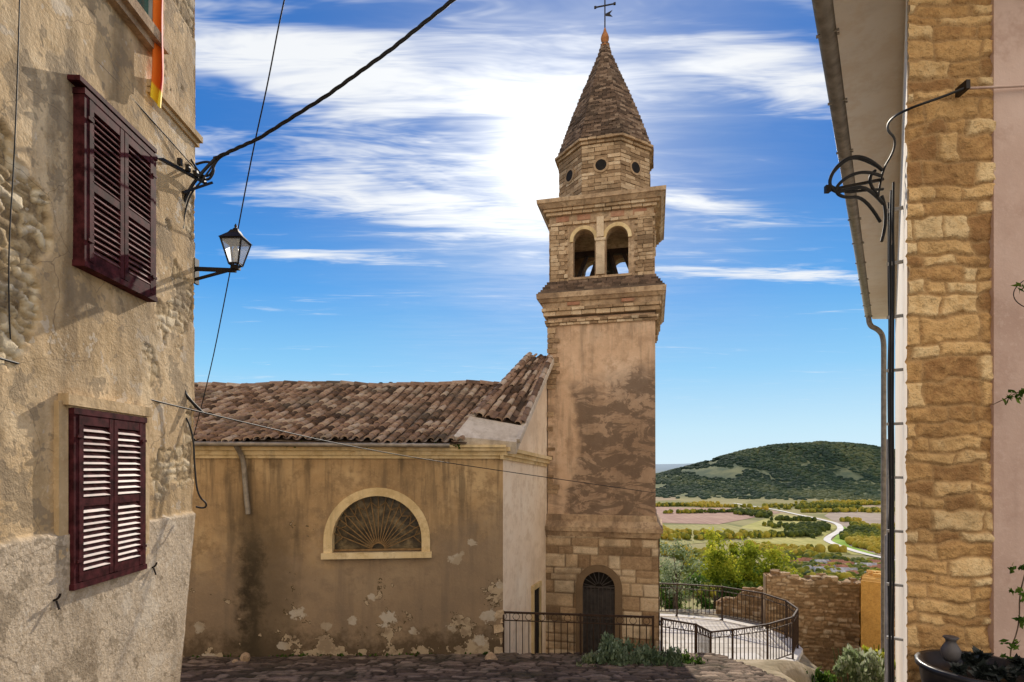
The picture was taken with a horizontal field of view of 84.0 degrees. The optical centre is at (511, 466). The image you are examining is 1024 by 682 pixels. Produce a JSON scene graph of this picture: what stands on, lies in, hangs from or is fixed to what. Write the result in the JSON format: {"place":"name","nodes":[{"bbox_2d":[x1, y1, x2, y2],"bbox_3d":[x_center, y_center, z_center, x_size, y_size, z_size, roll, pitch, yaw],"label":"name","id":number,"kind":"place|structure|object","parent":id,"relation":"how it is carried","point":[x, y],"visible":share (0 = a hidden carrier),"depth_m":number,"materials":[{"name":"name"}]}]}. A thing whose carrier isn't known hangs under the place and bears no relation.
{"place":"outdoors","nodes":[
{"label":"outdoors","id":0,"kind":"place"},
{"bbox_2d":[0,0,195,681],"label":"street wall","id":1,"kind":"structure","parent":0,"point":[75,330],"depth_m":4.17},
{"bbox_2d":[8,0,19,338],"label":"wall wire","id":2,"kind":"object","parent":1,"relation":"attached to","point":[13,173],"depth_m":3.58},
{"bbox_2d":[53,393,151,559],"bbox_3d":[-3.174,0.172,4.481,0.090,1.375,1.071,0,0,-3],"label":"window surround","id":3,"kind":"object","parent":1,"relation":"attached to","point":[64,402],"visible":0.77,"depth_m":4.01,"materials":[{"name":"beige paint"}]},
{"bbox_2d":[68,407,146,590],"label":"shutters","id":4,"kind":"object","parent":3,"relation":"attached to","point":[78,420],"visible":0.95,"depth_m":4.38,"materials":[{"name":"red paint"}]},
{"bbox_2d":[84,419,135,506],"bbox_3d":[-3.186,0.230,4.481,0.008,1.220,0.800,0,0,-3],"label":"shutters backing","id":5,"kind":"object","parent":4,"relation":"attached to","point":[104,452],"visible":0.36,"depth_m":4.43,"materials":[{"name":"red paint"}]},
{"bbox_2d":[83,426,140,570],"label":"shutters slats","id":6,"kind":"object","parent":4,"relation":"attached to","point":[96,538],"visible":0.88,"depth_m":4.40,"materials":[{"name":"red paint"}]},
{"bbox_2d":[67,74,156,152],"bbox_3d":[-3.178,-2.790,4.551,0.120,0.036,0.960,0,0,-3],"label":"window hood","id":7,"kind":"object","parent":1,"relation":"attached to","point":[77,80],"depth_m":4.37,"materials":[{"name":"red paint"}]},
{"bbox_2d":[72,87,157,301],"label":"shutters","id":8,"kind":"object","parent":1,"relation":"attached to","point":[88,106],"visible":1,"depth_m":4.38,"materials":[{"name":"red paint"}]},
{"bbox_2d":[94,116,145,282],"bbox_3d":[-3.191,-2.105,4.581,0.008,1.210,0.840,0,0,-3],"label":"shutters backing","id":9,"kind":"object","parent":8,"relation":"attached to","point":[114,174],"visible":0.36,"depth_m":4.54,"materials":[{"name":"black paint"}]},
{"bbox_2d":[94,117,150,284],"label":"shutters slats","id":10,"kind":"object","parent":8,"relation":"attached to","point":[98,254],"visible":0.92,"depth_m":4.50,"materials":[{"name":"red paint"}]},
{"bbox_2d":[107,0,168,54],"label":"top window sill","id":11,"kind":"structure","parent":1,"relation":"attached to","point":[137,20],"depth_m":4.80,"materials":[{"name":"beige stone"}]},
{"bbox_2d":[90,54,195,169],"bbox_3d":[-3.219,-3.080,4.750,0.063,0.113,2.102,0,0,0],"label":"wall wire","id":12,"kind":"object","parent":1,"relation":"attached to","point":[155,124],"depth_m":5.21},
{"bbox_2d":[149,0,152,19],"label":"top window frame","id":13,"kind":"object","parent":1,"relation":"attached to","point":[150,7],"depth_m":5.03,"materials":[{"name":"wood"}]},
{"bbox_2d":[137,0,148,15],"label":"top window glass","id":14,"kind":"object","parent":13,"relation":"in","point":[144,4],"depth_m":4.98,"materials":[{"name":"teal glass"}]},
{"bbox_2d":[150,0,163,107],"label":"hanging flag","id":15,"kind":"object","parent":1,"relation":"attached to","point":[157,78],"visible":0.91,"depth_m":5.05,"materials":[{"name":"fabric"}]},
{"bbox_2d":[147,79,202,147],"bbox_3d":[-3.244,-3.376,5.481,0.090,0.109,0.900,0,0,-3],"label":"string course","id":16,"kind":"object","parent":1,"relation":"attached to","point":[179,118],"visible":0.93,"depth_m":5.51,"materials":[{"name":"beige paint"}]},
{"bbox_2d":[155,153,212,193],"bbox_3d":[-3.178,-2.825,5.484,0.152,0.270,0.870,0,0,0],"label":"cable bracket","id":17,"kind":"object","parent":1,"relation":"attached to","point":[187,171],"visible":0.96,"depth_m":5.51,"materials":[{"name":"metal"}]},
{"bbox_2d":[183,0,455,508],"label":"overhead cable","id":18,"kind":"object","parent":17,"relation":"attached to","point":[212,163],"visible":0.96,"depth_m":5.54,"materials":[{"name":"black rubber"}]},
{"bbox_2d":[194,224,251,284],"bbox_3d":[-3.005,-2.197,5.850,0.570,0.603,0.242,0,0,0],"label":"street lamp","id":19,"kind":"object","parent":1,"relation":"attached to","point":[236,244],"visible":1,"depth_m":5.82,"materials":[{"name":"black metal"}]},
{"bbox_2d":[193,0,284,435],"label":"overhead wire","id":20,"kind":"object","parent":1,"relation":"attached to","point":[245,192],"visible":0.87,"depth_m":6.10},
{"bbox_2d":[0,357,654,492],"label":"crossing wire","id":21,"kind":"object","parent":1,"relation":"attached to","point":[7,360],"visible":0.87,"depth_m":7.87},
{"bbox_2d":[180,652,791,681],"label":"cobbled street","id":22,"kind":"structure","parent":0,"point":[529,667],"depth_m":9.99,"materials":[{"name":"stone"}]},
{"bbox_2d":[240,652,249,661],"bbox_3d":[-5.113,3.665,10.902,0.182,0.204,0.189,0,0,0],"label":"boulder","id":23,"kind":"object","parent":22,"relation":"on","point":[245,656],"visible":0.82,"depth_m":10.84,"materials":[{"name":"beige stone"}]},
{"bbox_2d":[192,651,493,657],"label":"wall foot weeds","id":24,"kind":"object","parent":22,"relation":"on","point":[342,654],"depth_m":11.59,"materials":[{"name":"green plant"}]},
{"bbox_2d":[503,611,653,654],"bbox_3d":[1.322,3.730,11.808,3.181,1.380,0.054,0,0,7],"label":"iron railing","id":25,"kind":"object","parent":22,"relation":"on","point":[580,621],"visible":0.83,"depth_m":11.81,"materials":[{"name":"black metal"}]},
{"bbox_2d":[915,635,1023,681],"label":"flower planter","id":26,"kind":"object","parent":22,"relation":"on","point":[949,660],"visible":1,"depth_m":3.60,"materials":[{"name":"plastic"}]},
{"bbox_2d":[999,282,1023,658],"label":"climbing vine","id":27,"kind":"object","parent":26,"relation":"in","point":[1020,619],"visible":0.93,"depth_m":3.80,"materials":[{"name":"green plant"}]},
{"bbox_2d":[1010,576,1023,656],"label":"vine stem","id":28,"kind":"object","parent":27,"relation":"attached to","point":[1019,615],"visible":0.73,"depth_m":3.85,"materials":[{"name":"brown plant"}]},
{"bbox_2d":[193,0,894,463],"label":"sky","id":29,"kind":"structure","parent":0,"point":[396,229],"materials":[{"name":"blue"}]},
{"bbox_2d":[660,524,753,544],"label":"meadow","id":30,"kind":"structure","parent":0,"point":[735,529],"depth_m":917.07,"materials":[{"name":"plant"}]},
{"bbox_2d":[656,507,779,523],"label":"vineyard field","id":31,"kind":"structure","parent":0,"point":[704,518],"depth_m":1136.97,"materials":[{"name":"soil"}]},
{"bbox_2d":[656,443,894,681],"bbox_3d":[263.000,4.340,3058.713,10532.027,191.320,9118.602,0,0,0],"label":"ground","id":32,"kind":"structure","parent":0,"point":[790,670],"depth_m":1295.29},
{"bbox_2d":[191,0,194,487],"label":"end wall","id":33,"kind":"structure","parent":32,"relation":"on","point":[192,285],"depth_m":5.84,"materials":[{"name":"beige paint"}]},
{"bbox_2d":[183,352,553,656],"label":"church","id":34,"kind":"structure","parent":32,"relation":"on","point":[311,546],"depth_m":11.82,"materials":[{"name":"paint"}]},
{"bbox_2d":[535,588,538,652],"bbox_3d":[0.586,3.900,14.112,0.024,1.700,0.480,0,0,20],"label":"side door","id":35,"kind":"structure","parent":34,"relation":"in","point":[537,590],"depth_m":14.22,"materials":[{"name":"black metal"}]},
{"bbox_2d":[484,652,497,659],"bbox_3d":[-0.414,3.835,11.307,0.291,0.324,0.292,0,0,0],"label":"boulder","id":36,"kind":"object","parent":32,"relation":"on","point":[491,655],"visible":0.47,"depth_m":11.24,"materials":[{"name":"beige stone"}]},
{"bbox_2d":[575,652,598,666],"bbox_3d":[1.548,4.020,10.656,1.002,1.071,0.773,0,0,-31],"label":"silver shrub","id":37,"kind":"object","parent":32,"relation":"on","point":[587,658],"visible":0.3,"depth_m":10.65,"materials":[{"name":"green plant"}]},
{"bbox_2d":[536,0,666,653],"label":"bell tower","id":38,"kind":"structure","parent":32,"relation":"on","point":[603,213],"depth_m":14.71,"materials":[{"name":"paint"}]},
{"bbox_2d":[583,572,614,653],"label":"door leaves","id":39,"kind":"structure","parent":38,"relation":"in","point":[590,596],"depth_m":14.64,"materials":[{"name":"grey metal"}]},
{"bbox_2d":[586,631,653,666],"bbox_3d":[2.078,3.837,10.796,1.340,1.325,1.028,0,0,0],"label":"silver shrub","id":40,"kind":"object","parent":32,"relation":"on","point":[616,652],"visible":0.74,"depth_m":10.67,"materials":[{"name":"green plant"}]},
{"bbox_2d":[659,535,673,568],"bbox_3d":[6.624,5.241,27.163,2.433,4.463,1.577,0,0,-34],"label":"yellow tree","id":41,"kind":"object","parent":32,"relation":"on","point":[662,551],"visible":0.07,"depth_m":27.36,"materials":[{"name":"green plant"}]},
{"bbox_2d":[640,640,700,667],"bbox_3d":[2.826,3.945,10.833,1.092,1.288,1.107,0,0,-44],"label":"silver shrub","id":42,"kind":"object","parent":32,"relation":"on","point":[672,657],"visible":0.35,"depth_m":10.65,"materials":[{"name":"green plant"}]},
{"bbox_2d":[660,577,696,608],"bbox_3d":[6.765,5.528,24.238,2.184,1.864,1.746,0,0,-36],"label":"garden tree","id":43,"kind":"object","parent":32,"relation":"on","point":[680,605],"visible":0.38,"depth_m":23.80,"materials":[{"name":"green plant"}]},
{"bbox_2d":[660,538,707,608],"bbox_3d":[6.798,4.437,22.900,2.070,3.301,2.468,0,0,0],"label":"young tree","id":44,"kind":"object","parent":32,"relation":"on","point":[666,571],"visible":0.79,"depth_m":22.91,"materials":[{"name":"green plant"}]},
{"bbox_2d":[681,649,707,664],"bbox_3d":[3.423,4.151,11.058,0.816,1.176,0.959,0,0,0],"label":"garden shrub","id":45,"kind":"object","parent":32,"relation":"on","point":[688,659],"visible":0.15,"depth_m":10.98,"materials":[{"name":"green plant"}]},
{"bbox_2d":[697,527,738,598],"bbox_3d":[10.636,6.636,28.922,2.225,7.186,2.241,0,0,40],"label":"yellow tree","id":46,"kind":"object","parent":32,"relation":"on","point":[715,537],"visible":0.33,"depth_m":29.00,"materials":[{"name":"green plant"}]},
{"bbox_2d":[680,568,759,608],"bbox_3d":[9.314,6.001,24.959,3.724,3.331,2.878,0,0,0],"label":"garden tree","id":47,"kind":"object","parent":32,"relation":"on","point":[726,590],"visible":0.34,"depth_m":24.81,"materials":[{"name":"green plant"}]},
{"bbox_2d":[660,614,802,661],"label":"terrace","id":48,"kind":"structure","parent":32,"relation":"on","point":[711,623],"depth_m":16.69,"materials":[{"name":"stone"}]},
{"bbox_2d":[659,583,798,659],"bbox_3d":[5.717,4.134,15.224,4.309,2.128,8.073,0,0,8],"label":"iron railing","id":49,"kind":"object","parent":48,"relation":"on","point":[795,626],"visible":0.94,"depth_m":14.55,"materials":[{"name":"black metal"}]},
{"bbox_2d":[716,587,755,613],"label":"cap stones","id":50,"kind":"object","parent":32,"relation":"on","point":[725,599],"visible":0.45,"depth_m":20.16,"materials":[{"name":"beige stone"}]},
{"bbox_2d":[716,589,762,620],"bbox_3d":[8.134,6.350,19.630,2.140,5.300,0.128,0,0,38],"label":"face","id":51,"kind":"object","parent":32,"relation":"on","point":[757,608],"visible":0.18,"depth_m":19.69},
{"bbox_2d":[688,534,801,599],"bbox_3d":[10.619,6.105,26.075,4.850,6.162,3.613,0,0,0],"label":"yellow tree","id":52,"kind":"object","parent":32,"relation":"on","point":[724,567],"visible":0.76,"depth_m":25.48,"materials":[{"name":"green plant"}]},
{"bbox_2d":[656,441,894,500],"bbox_3d":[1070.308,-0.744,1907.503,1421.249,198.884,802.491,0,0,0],"label":"forest","id":53,"kind":"object","parent":32,"relation":"on","point":[768,453],"visible":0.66,"depth_m":1883.36,"materials":[{"name":"green plant"}]},
{"bbox_2d":[656,499,894,599],"bbox_3d":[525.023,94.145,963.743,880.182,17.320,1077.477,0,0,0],"label":"valley trees","id":54,"kind":"object","parent":32,"relation":"on","point":[853,542],"visible":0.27,"depth_m":802.82,"materials":[{"name":"green plant"}]},
{"bbox_2d":[796,558,809,561],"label":"village house","id":55,"kind":"structure","parent":32,"relation":"on","point":[806,559],"depth_m":560.59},
{"bbox_2d":[788,566,822,576],"bbox_3d":[17.157,9.115,33.827,3.518,6.142,2.752,0,0,0],"label":"garden tree","id":56,"kind":"object","parent":32,"relation":"on","point":[795,572],"visible":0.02,"depth_m":34.37,"materials":[{"name":"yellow plant"}]},
{"bbox_2d":[804,666,836,681],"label":"garden shrub","id":57,"kind":"object","parent":32,"relation":"on","point":[819,676],"visible":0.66,"depth_m":12.12,"materials":[{"name":"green plant"}]},
{"bbox_2d":[814,559,829,561],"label":"village house","id":58,"kind":"structure","parent":32,"relation":"on","point":[820,560],"depth_m":552.12,"materials":[{"name":"white paint"}]},
{"bbox_2d":[767,574,894,681],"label":"stone wall","id":59,"kind":"structure","parent":32,"relation":"on","point":[829,609],"depth_m":17.77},
{"bbox_2d":[763,569,860,626],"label":"cap stones","id":60,"kind":"object","parent":59,"relation":"on","point":[817,576],"visible":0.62,"depth_m":18.21,"materials":[{"name":"brown stone"}]},
{"bbox_2d":[830,568,845,572],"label":"village house","id":61,"kind":"structure","parent":32,"relation":"on","point":[836,570],"depth_m":504.08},
{"bbox_2d":[833,564,847,567],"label":"village house","id":62,"kind":"structure","parent":32,"relation":"on","point":[842,565],"depth_m":523.38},
{"bbox_2d":[859,575,862,650],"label":"garden wall","id":63,"kind":"structure","parent":32,"relation":"on","point":[860,615],"depth_m":16.17,"materials":[{"name":"orange stone"}]},
{"bbox_2d":[832,644,895,681],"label":"garden shrub","id":64,"kind":"object","parent":32,"relation":"on","point":[851,661],"visible":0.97,"depth_m":11.97,"materials":[{"name":"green plant"}]},
{"bbox_2d":[860,562,876,565],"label":"village house","id":65,"kind":"structure","parent":32,"relation":"on","point":[868,564],"depth_m":535.31,"materials":[{"name":"white paint"}]},
{"bbox_2d":[861,569,880,650],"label":"ochre plastered wall","id":66,"kind":"structure","parent":32,"relation":"on","point":[870,614],"depth_m":15.84,"materials":[{"name":"orange paint"}]},
{"bbox_2d":[861,573,880,581],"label":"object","id":67,"kind":"object","parent":66,"relation":"on","point":[868,577],"visible":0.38,"depth_m":16.08,"materials":[{"name":"orange stone"}]},
{"bbox_2d":[869,559,880,562],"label":"village house","id":68,"kind":"structure","parent":32,"relation":"on","point":[875,561],"depth_m":554.35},
{"bbox_2d":[862,644,895,669],"bbox_3d":[8.252,4.585,12.768,0.647,1.102,0.943,0,0,0],"label":"garden shrub","id":69,"kind":"object","parent":32,"relation":"on","point":[865,649],"visible":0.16,"depth_m":12.76,"materials":[{"name":"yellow plant"}]},
{"bbox_2d":[895,0,909,681],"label":"house walls","id":70,"kind":"structure","parent":32,"relation":"on","point":[901,431],"depth_m":5.60,"materials":[{"name":"white paint"}]},
{"bbox_2d":[833,0,905,318],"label":"eave soffit","id":71,"kind":"structure","parent":70,"relation":"on","point":[871,36],"depth_m":5.70,"materials":[{"name":"beige paint"}]},
{"bbox_2d":[812,0,871,317],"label":"gutter","id":72,"kind":"object","parent":71,"relation":"attached to","point":[824,16],"visible":0.67,"depth_m":5.87,"materials":[{"name":"metal"}]},
{"bbox_2d":[816,28,872,316],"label":"gutter brackets","id":73,"kind":"object","parent":71,"relation":"attached to","point":[819,36],"visible":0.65,"depth_m":5.73,"materials":[{"name":"grey metal"}]},
{"bbox_2d":[866,317,886,651],"bbox_3d":[8.867,2.170,13.855,0.434,11.660,0.126,0,0,18],"label":"downpipe","id":74,"kind":"object","parent":70,"relation":"attached to","point":[875,328],"visible":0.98,"depth_m":13.76,"materials":[{"name":"metal"}]},
{"bbox_2d":[824,79,1023,681],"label":"wall cable","id":75,"kind":"object","parent":70,"relation":"attached to","point":[961,89],"depth_m":5.20,"materials":[{"name":"metal"}]},
{"bbox_2d":[905,0,995,681],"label":"stone quoin","id":76,"kind":"object","parent":70,"relation":"attached to","point":[951,168],"visible":0.95,"depth_m":4.01,"materials":[{"name":"beige stone"}]},
{"bbox_2d":[987,0,1023,657],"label":"front plaster","id":77,"kind":"object","parent":70,"relation":"attached to","point":[1006,342],"visible":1,"depth_m":3.98,"materials":[{"name":"paint"}]},
{"bbox_2d":[1013,280,1023,306],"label":"wire loop","id":78,"kind":"object","parent":77,"relation":"attached to","point":[1014,297],"visible":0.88,"depth_m":3.88,"materials":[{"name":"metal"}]},
{"bbox_2d":[742,514,864,554],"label":"meadow","id":79,"kind":"structure","parent":0,"point":[798,541],"depth_m":789.71,"materials":[{"name":"plant"}]},
{"bbox_2d":[735,503,880,557],"bbox_3d":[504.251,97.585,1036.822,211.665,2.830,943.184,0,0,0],"label":"valley road","id":80,"kind":"structure","parent":0,"point":[827,538],"depth_m":818.78,"materials":[{"name":"grey asphalt"}]},
{"bbox_2d":[832,526,877,554],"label":"green strip","id":81,"kind":"object","parent":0,"point":[837,539],"visible":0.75,"depth_m":735.70,"materials":[{"name":"plant"}]},
{"bbox_2d":[825,511,894,554],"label":"ploughed field","id":82,"kind":"structure","parent":0,"point":[869,518],"depth_m":1139.26,"materials":[{"name":"soil"}]},
{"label":"ruined stone wall","id":83,"kind":"object","parent":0,"visible":0},
{"bbox_2d":[766,573,860,583],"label":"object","id":84,"kind":"object","parent":83,"relation":"on","point":[824,576],"visible":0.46,"depth_m":18.00,"materials":[{"name":"stone"}]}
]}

